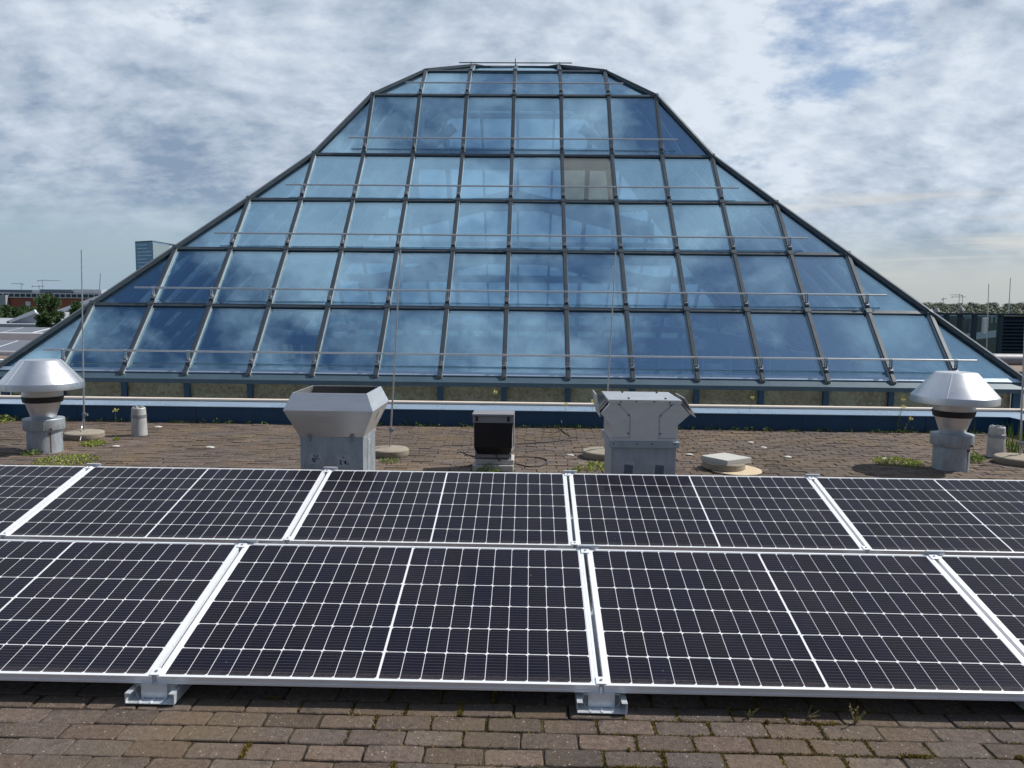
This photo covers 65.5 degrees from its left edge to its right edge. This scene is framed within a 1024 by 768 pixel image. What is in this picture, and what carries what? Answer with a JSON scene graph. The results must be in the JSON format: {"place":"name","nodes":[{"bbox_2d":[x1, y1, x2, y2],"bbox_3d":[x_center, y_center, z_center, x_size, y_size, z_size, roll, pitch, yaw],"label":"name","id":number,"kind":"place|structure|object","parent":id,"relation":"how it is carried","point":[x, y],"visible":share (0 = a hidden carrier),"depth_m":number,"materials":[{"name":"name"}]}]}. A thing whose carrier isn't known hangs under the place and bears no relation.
{"place":"outdoors","nodes":[
{"label":"outdoors","id":0,"kind":"place"},
{"bbox_2d":[0,289,106,311],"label":"office building","id":1,"kind":"structure","parent":0,"point":[16,298],"depth_m":241.71,"materials":[{"name":"red brick"}]},
{"bbox_2d":[135,240,174,269],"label":"glass tower","id":2,"kind":"structure","parent":0,"point":[146,252],"depth_m":813.78,"materials":[{"name":"glass"}]},
{"bbox_2d":[0,420,1023,767],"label":"pavement","id":3,"kind":"structure","parent":0,"point":[146,734],"depth_m":3.09,"materials":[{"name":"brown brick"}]},
{"bbox_2d":[0,414,14,423],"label":"weed","id":4,"kind":"object","parent":3,"relation":"on","point":[4,418],"visible":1,"depth_m":10.37,"materials":[{"name":"green plant"}]},
{"bbox_2d":[22,448,42,455],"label":"weed","id":5,"kind":"object","parent":3,"relation":"on","point":[28,453],"visible":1,"depth_m":8.19,"materials":[{"name":"green plant"}]},
{"bbox_2d":[0,358,84,453],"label":"cowl vent","id":6,"kind":"object","parent":3,"relation":"on","point":[41,385],"visible":1,"depth_m":8.22,"materials":[{"name":"metal"}]},
{"bbox_2d":[0,463,100,538],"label":"panel mount","id":7,"kind":"object","parent":3,"relation":"on","point":[89,466],"visible":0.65,"depth_m":5.90,"materials":[{"name":"metal"}]},
{"bbox_2d":[0,465,86,538],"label":"solar panel","id":8,"kind":"object","parent":7,"relation":"attached to","point":[26,491],"visible":0.94,"depth_m":5.59,"materials":[{"name":"black glass"}]},
{"bbox_2d":[4,466,324,543],"bbox_3d":[-2.264,0.806,5.420,1.755,0.036,1.041,1,18,1],"label":"solar panel","id":9,"kind":"object","parent":7,"relation":"on","point":[193,505],"visible":0.99,"depth_m":5.33,"materials":[{"name":"black glass"}]},
{"bbox_2d":[32,452,100,465],"bbox_3d":[-4.428,0.739,7.906,0.607,0.074,0.613,1,6,1],"label":"weed","id":10,"kind":"object","parent":3,"relation":"on","point":[69,456],"visible":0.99,"depth_m":7.87,"materials":[{"name":"green plant"}]},
{"bbox_2d":[63,250,104,440],"bbox_3d":[-4.991,-0.454,9.200,0.429,2.177,0.429,4,7,33],"label":"lightning rod","id":11,"kind":"object","parent":3,"relation":"on","point":[81,434],"visible":1,"depth_m":9.18,"materials":[{"name":"metal"}]},
{"bbox_2d":[80,439,107,446],"bbox_3d":[-4.644,0.643,8.844,0.282,0.072,0.298,-1,6,-20],"label":"weed","id":12,"kind":"object","parent":3,"relation":"on","point":[97,442],"visible":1,"depth_m":8.80,"materials":[{"name":"green plant"}]},
{"bbox_2d":[131,406,147,435],"bbox_3d":[-4.465,0.437,9.519,0.184,0.351,0.184,1,6,1],"label":"pipe stub","id":13,"kind":"object","parent":3,"relation":"on","point":[138,421],"visible":1,"depth_m":9.45,"materials":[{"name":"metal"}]},
{"bbox_2d":[124,539,257,704],"bbox_3d":[-1.410,1.029,3.688,0.196,0.348,1.165,1,6,1],"label":"panel mount","id":14,"kind":"object","parent":3,"relation":"on","point":[155,692],"visible":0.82,"depth_m":3.16,"materials":[{"name":"metal"}]},
{"bbox_2d":[0,539,239,682],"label":"solar panel","id":15,"kind":"object","parent":14,"relation":"attached to","point":[103,611],"visible":1,"depth_m":3.63,"materials":[{"name":"black glass"}]},
{"bbox_2d":[157,543,598,691],"bbox_3d":[-0.523,1.023,3.639,1.755,0.036,1.041,1,18,1],"label":"solar panel","id":16,"kind":"object","parent":14,"relation":"attached to","point":[425,617],"visible":1,"depth_m":3.51,"materials":[{"name":"black glass"}]},
{"bbox_2d":[284,467,337,543],"bbox_3d":[-1.377,0.834,5.433,0.196,0.348,1.165,1,6,1],"label":"panel mount","id":17,"kind":"object","parent":3,"relation":"on","point":[326,471],"visible":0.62,"depth_m":5.86,"materials":[{"name":"metal"}]},
{"bbox_2d":[288,470,572,548],"bbox_3d":[-0.490,0.828,5.383,1.755,0.036,1.041,1,18,1],"label":"solar panel","id":18,"kind":"object","parent":17,"relation":"attached to","point":[442,509],"visible":0.97,"depth_m":5.29,"materials":[{"name":"black glass"}]},
{"bbox_2d":[283,385,388,470],"bbox_3d":[-1.426,0.487,6.560,0.703,0.890,0.703,1,6,1],"label":"roof duct","id":19,"kind":"object","parent":3,"relation":"on","point":[334,426],"visible":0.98,"depth_m":6.29,"materials":[{"name":"metal"}]},
{"bbox_2d":[379,457,400,463],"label":"weed","id":20,"kind":"object","parent":3,"relation":"on","point":[389,459],"visible":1,"depth_m":8.03,"materials":[{"name":"green plant"}]},
{"bbox_2d":[375,250,408,457],"bbox_3d":[-1.284,-0.319,8.328,0.400,2.155,0.400,1,6,1],"label":"lightning rod","id":21,"kind":"object","parent":3,"relation":"on","point":[390,450],"visible":0.88,"depth_m":8.31,"materials":[{"name":"metal"}]},
{"bbox_2d":[477,462,500,471],"bbox_3d":[-0.212,0.792,7.660,0.272,0.098,0.284,-1,6,-16],"label":"weed","id":22,"kind":"object","parent":3,"relation":"on","point":[490,470],"visible":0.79,"depth_m":7.58,"materials":[{"name":"green plant"}]},
{"bbox_2d":[473,454,513,471],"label":"concrete slab","id":23,"kind":"structure","parent":3,"relation":"on","point":[505,465],"depth_m":7.66,"materials":[{"name":"grey concrete"}]},
{"bbox_2d":[472,410,514,459],"bbox_3d":[-0.178,0.496,7.734,0.400,0.449,0.345,1,6,1],"label":"floodlight","id":24,"kind":"object","parent":23,"relation":"on","point":[494,432],"visible":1,"depth_m":7.60,"materials":[{"name":"black glass"}]},
{"bbox_2d":[1,415,1009,434],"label":"seedlings","id":25,"kind":"object","parent":3,"relation":"on","point":[460,423],"visible":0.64,"depth_m":10.43,"materials":[{"name":"green plant"}]},
{"bbox_2d":[0,421,1023,767],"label":"moss","id":26,"kind":"object","parent":3,"relation":"on","point":[662,753],"visible":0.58,"depth_m":3.03,"materials":[{"name":"green plant"}]},
{"bbox_2d":[495,454,547,466],"bbox_3d":[0.125,0.727,7.957,0.401,0.172,0.818,2,6,13],"label":"cable","id":27,"kind":"object","parent":3,"relation":"on","point":[527,457],"visible":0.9,"depth_m":7.97,"materials":[{"name":"rubber"}]},
{"bbox_2d":[514,420,569,444],"bbox_3d":[0.496,0.570,9.644,0.397,0.164,1.391,4,6,28],"label":"cable","id":28,"kind":"object","parent":3,"relation":"on","point":[548,441],"visible":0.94,"depth_m":9.32,"materials":[{"name":"rubber"}]},
{"bbox_2d":[563,470,577,548],"bbox_3d":[0.398,0.857,5.396,0.196,0.348,1.165,1,6,1],"label":"panel mount","id":29,"kind":"object","parent":3,"relation":"on","point":[574,543],"visible":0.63,"depth_m":5.85,"materials":[{"name":"metal"}]},
{"bbox_2d":[569,473,865,553],"bbox_3d":[1.284,0.851,5.348,1.755,0.036,1.041,1,18,1],"label":"solar panel","id":30,"kind":"object","parent":29,"relation":"attached to","point":[705,513],"visible":0.97,"depth_m":5.25,"materials":[{"name":"black glass"}]},
{"bbox_2d":[571,466,581,471],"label":"weed","id":31,"kind":"object","parent":3,"relation":"on","point":[577,469],"visible":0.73,"depth_m":7.66,"materials":[{"name":"green plant"}]},
{"bbox_2d":[579,460,603,470],"bbox_3d":[0.825,0.789,7.819,0.333,0.098,0.361,1,6,1],"label":"weed","id":32,"kind":"object","parent":3,"relation":"on","point":[593,464],"visible":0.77,"depth_m":7.79,"materials":[{"name":"green plant"}]},
{"bbox_2d":[582,251,615,460],"bbox_3d":[0.992,-0.299,8.348,0.470,2.160,0.470,1,6,1],"label":"lightning rod","id":33,"kind":"object","parent":3,"relation":"on","point":[594,453],"visible":0.53,"depth_m":8.31,"materials":[{"name":"metal"}]},
{"bbox_2d":[574,544,627,713],"bbox_3d":[0.364,1.052,3.652,0.196,0.348,1.165,1,6,1],"label":"panel mount","id":34,"kind":"object","parent":3,"relation":"on","point":[601,701],"visible":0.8,"depth_m":3.13,"materials":[{"name":"metal"}]},
{"bbox_2d":[587,549,1023,700],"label":"solar panel","id":35,"kind":"object","parent":34,"relation":"attached to","point":[884,626],"visible":1,"depth_m":3.48,"materials":[{"name":"black glass"}]},
{"bbox_2d":[592,390,695,474],"bbox_3d":[1.049,0.507,6.545,0.786,0.905,0.628,1,6,1],"label":"roof duct","id":36,"kind":"object","parent":3,"relation":"on","point":[640,432],"visible":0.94,"depth_m":6.25,"materials":[{"name":"metal"}]},
{"bbox_2d":[700,453,761,475],"bbox_3d":[2.176,0.781,7.839,0.511,0.124,0.598,-2,6,-28],"label":"slab stack","id":37,"kind":"object","parent":3,"relation":"on","point":[728,464],"visible":1,"depth_m":7.73,"materials":[{"name":"concrete"}]},
{"bbox_2d":[747,708,758,717],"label":"stalk weed","id":38,"kind":"object","parent":3,"relation":"on","point":[749,715],"visible":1,"depth_m":3.08,"materials":[{"name":"green plant"}]},
{"bbox_2d":[807,705,819,718],"bbox_3d":[1.172,1.280,3.091,0.045,0.043,0.042,3,6,21],"label":"stalk weed","id":39,"kind":"object","parent":3,"relation":"on","point":[809,717],"visible":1,"depth_m":3.09,"materials":[{"name":"green plant"}]},
{"bbox_2d":[806,474,870,553],"bbox_3d":[2.172,0.879,5.361,0.196,0.348,1.165,1,6,1],"label":"panel mount","id":40,"kind":"object","parent":3,"relation":"on","point":[812,478],"visible":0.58,"depth_m":5.79,"materials":[{"name":"metal"}]},
{"bbox_2d":[813,477,1023,555],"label":"solar panel","id":41,"kind":"object","parent":40,"relation":"attached to","point":[968,517],"visible":0.96,"depth_m":5.29,"materials":[{"name":"black glass"}]},
{"bbox_2d":[849,704,865,723],"bbox_3d":[1.334,1.263,3.050,0.072,0.088,0.062,1,6,1],"label":"stalk weed","id":42,"kind":"object","parent":3,"relation":"on","point":[858,717],"visible":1,"depth_m":3.05,"materials":[{"name":"green plant"}]},
{"bbox_2d":[869,456,925,466],"bbox_3d":[4.027,0.797,8.305,0.537,0.056,0.523,1,6,1],"label":"weed","id":43,"kind":"object","parent":3,"relation":"on","point":[894,459],"visible":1,"depth_m":8.27,"materials":[{"name":"green plant"}]},
{"bbox_2d":[896,396,906,432],"bbox_3d":[5.048,0.395,10.332,0.122,0.479,0.104,1,6,1],"label":"stalk weed","id":44,"kind":"object","parent":3,"relation":"on","point":[900,411],"visible":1,"depth_m":10.32,"materials":[{"name":"green plant"}]},
{"bbox_2d":[910,371,1000,471],"bbox_3d":[4.425,0.364,7.978,0.796,0.983,0.796,-1,6,-13],"label":"cowl vent","id":45,"kind":"object","parent":3,"relation":"on","point":[954,399],"visible":1,"depth_m":7.82,"materials":[{"name":"metal"}]},
{"bbox_2d":[924,550,1023,709],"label":"panel mount","id":46,"kind":"object","parent":3,"relation":"on","point":[932,554],"visible":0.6,"depth_m":4.07,"materials":[{"name":"metal"}]},
{"bbox_2d":[937,555,1023,656],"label":"solar panel","id":47,"kind":"object","parent":46,"relation":"attached to","point":[992,587],"visible":0.95,"depth_m":3.81,"materials":[{"name":"black glass"}]},
{"bbox_2d":[970,451,984,462],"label":"weed","id":48,"kind":"object","parent":3,"relation":"on","point":[975,459],"visible":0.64,"depth_m":8.34,"materials":[{"name":"green plant"}]},
{"bbox_2d":[986,424,1005,457],"bbox_3d":[5.299,0.621,8.699,0.184,0.351,0.184,4,7,34],"label":"pipe stub","id":49,"kind":"object","parent":3,"relation":"on","point":[996,439],"visible":0.99,"depth_m":8.63,"materials":[{"name":"metal"}]},
{"bbox_2d":[973,422,1023,453],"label":"grass tuft","id":50,"kind":"object","parent":3,"relation":"on","point":[1015,446],"visible":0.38,"depth_m":8.77,"materials":[{"name":"green plant"}]},
{"bbox_2d":[993,341,1023,466],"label":"lightning rod","id":51,"kind":"object","parent":3,"relation":"on","point":[1013,459],"visible":1,"depth_m":8.27,"materials":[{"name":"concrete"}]},
{"bbox_2d":[0,357,1023,408],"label":"roof deck","id":52,"kind":"structure","parent":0,"point":[560,360],"depth_m":28.41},
{"bbox_2d":[0,58,1023,408],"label":"glass roof","id":53,"kind":"structure","parent":52,"relation":"attached to","point":[228,302],"depth_m":15.78,"materials":[{"name":"blue glass"}]},
{"bbox_2d":[0,395,1023,436],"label":"kerb wall","id":54,"kind":"structure","parent":52,"relation":"on","point":[549,414],"depth_m":10.56,"materials":[{"name":"blue metal"}]},
{"bbox_2d":[936,313,1023,353],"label":"roof screen","id":55,"kind":"object","parent":52,"relation":"on","point":[1009,334],"visible":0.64,"depth_m":26.66,"materials":[{"name":"paint"}]},
{"bbox_2d":[1010,365,1021,373],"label":"brown plinth","id":56,"kind":"structure","parent":52,"relation":"on","point":[1018,368],"depth_m":20.70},
{"bbox_2d":[994,354,1022,364],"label":"duct pipe","id":57,"kind":"object","parent":56,"relation":"on","point":[1012,359],"visible":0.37,"depth_m":21.58,"materials":[{"name":"silver metal"}]},
{"bbox_2d":[0,0,1023,308],"label":"sky","id":58,"kind":"structure","parent":0,"point":[894,129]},
{"bbox_2d":[311,313,734,337],"bbox_3d":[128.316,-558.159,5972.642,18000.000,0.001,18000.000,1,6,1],"label":"ground","id":59,"kind":"structure","parent":0,"point":[479,321],"depth_m":825.52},
{"bbox_2d":[0,305,12,317],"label":"tree","id":60,"kind":"object","parent":59,"relation":"on","point":[7,310],"visible":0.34,"depth_m":131.82,"materials":[{"name":"green plant"}]},
{"bbox_2d":[10,306,25,317],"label":"tree","id":61,"kind":"object","parent":59,"relation":"on","point":[16,311],"visible":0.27,"depth_m":137.97,"materials":[{"name":"green plant"}]},
{"bbox_2d":[18,305,33,313],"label":"tree","id":62,"kind":"object","parent":59,"relation":"on","point":[24,308],"visible":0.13,"depth_m":144.05,"materials":[{"name":"green plant"}]},
{"bbox_2d":[33,293,65,327],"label":"tree","id":63,"kind":"object","parent":59,"relation":"on","point":[45,316],"visible":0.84,"depth_m":85.15,"materials":[{"name":"green plant"}]},
{"bbox_2d":[68,300,81,314],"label":"tree","id":64,"kind":"object","parent":59,"relation":"on","point":[76,305],"visible":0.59,"depth_m":95.34,"materials":[{"name":"green plant"}]},
{"bbox_2d":[0,295,355,360],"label":"neighbour roof","id":65,"kind":"structure","parent":59,"relation":"on","point":[26,320],"depth_m":96.58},
{"bbox_2d":[0,340,29,351],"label":"distant solar panel","id":66,"kind":"object","parent":65,"relation":"on","point":[9,346],"visible":0.22,"depth_m":35.18,"materials":[{"name":"glass"}]},
{"bbox_2d":[0,327,49,331],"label":"distant solar panel","id":67,"kind":"object","parent":65,"relation":"on","point":[12,329],"visible":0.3,"depth_m":53.61,"materials":[{"name":"glass"}]},
{"bbox_2d":[310,313,727,327],"bbox_3d":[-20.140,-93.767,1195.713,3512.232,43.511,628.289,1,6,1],"label":"woodland","id":68,"kind":"object","parent":59,"relation":"on","point":[711,322],"visible":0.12,"depth_m":1057.59,"materials":[{"name":"wood"}]},
{"bbox_2d":[957,307,964,312],"bbox_3d":[16.667,-2.412,29.555,0.260,0.920,0.260,1,6,1],"label":"roof vent","id":69,"kind":"object","parent":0,"point":[960,309],"visible":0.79,"depth_m":29.46,"materials":[{"name":"white metal"}]},
{"bbox_2d":[939,315,996,352],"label":"plant building","id":70,"kind":"structure","parent":0,"point":[980,337],"depth_m":39.37,"materials":[{"name":"glass"}]},
{"bbox_2d":[922,302,1023,315],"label":"woodland","id":71,"kind":"object","parent":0,"point":[993,307],"visible":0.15,"depth_m":505.39,"materials":[{"name":"green plant"}]},
{"bbox_2d":[981,318,988,333],"bbox_3d":[15.592,-1.921,26.224,0.150,0.520,0.130,1,6,1],"label":"switch box","id":72,"kind":"object","parent":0,"point":[984,327],"visible":0.88,"depth_m":26.17,"materials":[{"name":"metal"}]},
{"bbox_2d":[986,284,988,348],"bbox_3d":[15.311,-2.068,25.598,0.110,2.314,0.033,1,6,1],"label":"thin rod","id":73,"kind":"object","parent":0,"point":[987,318],"visible":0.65,"depth_m":25.59,"materials":[{"name":"metal"}]},
{"bbox_2d":[1008,278,1010,313],"bbox_3d":[18.419,-3.156,29.447,0.057,1.542,0.035,2,6,14],"label":"thin rod","id":74,"kind":"object","parent":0,"point":[1009,296],"visible":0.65,"depth_m":29.43,"materials":[{"name":"metal"}]}
]}

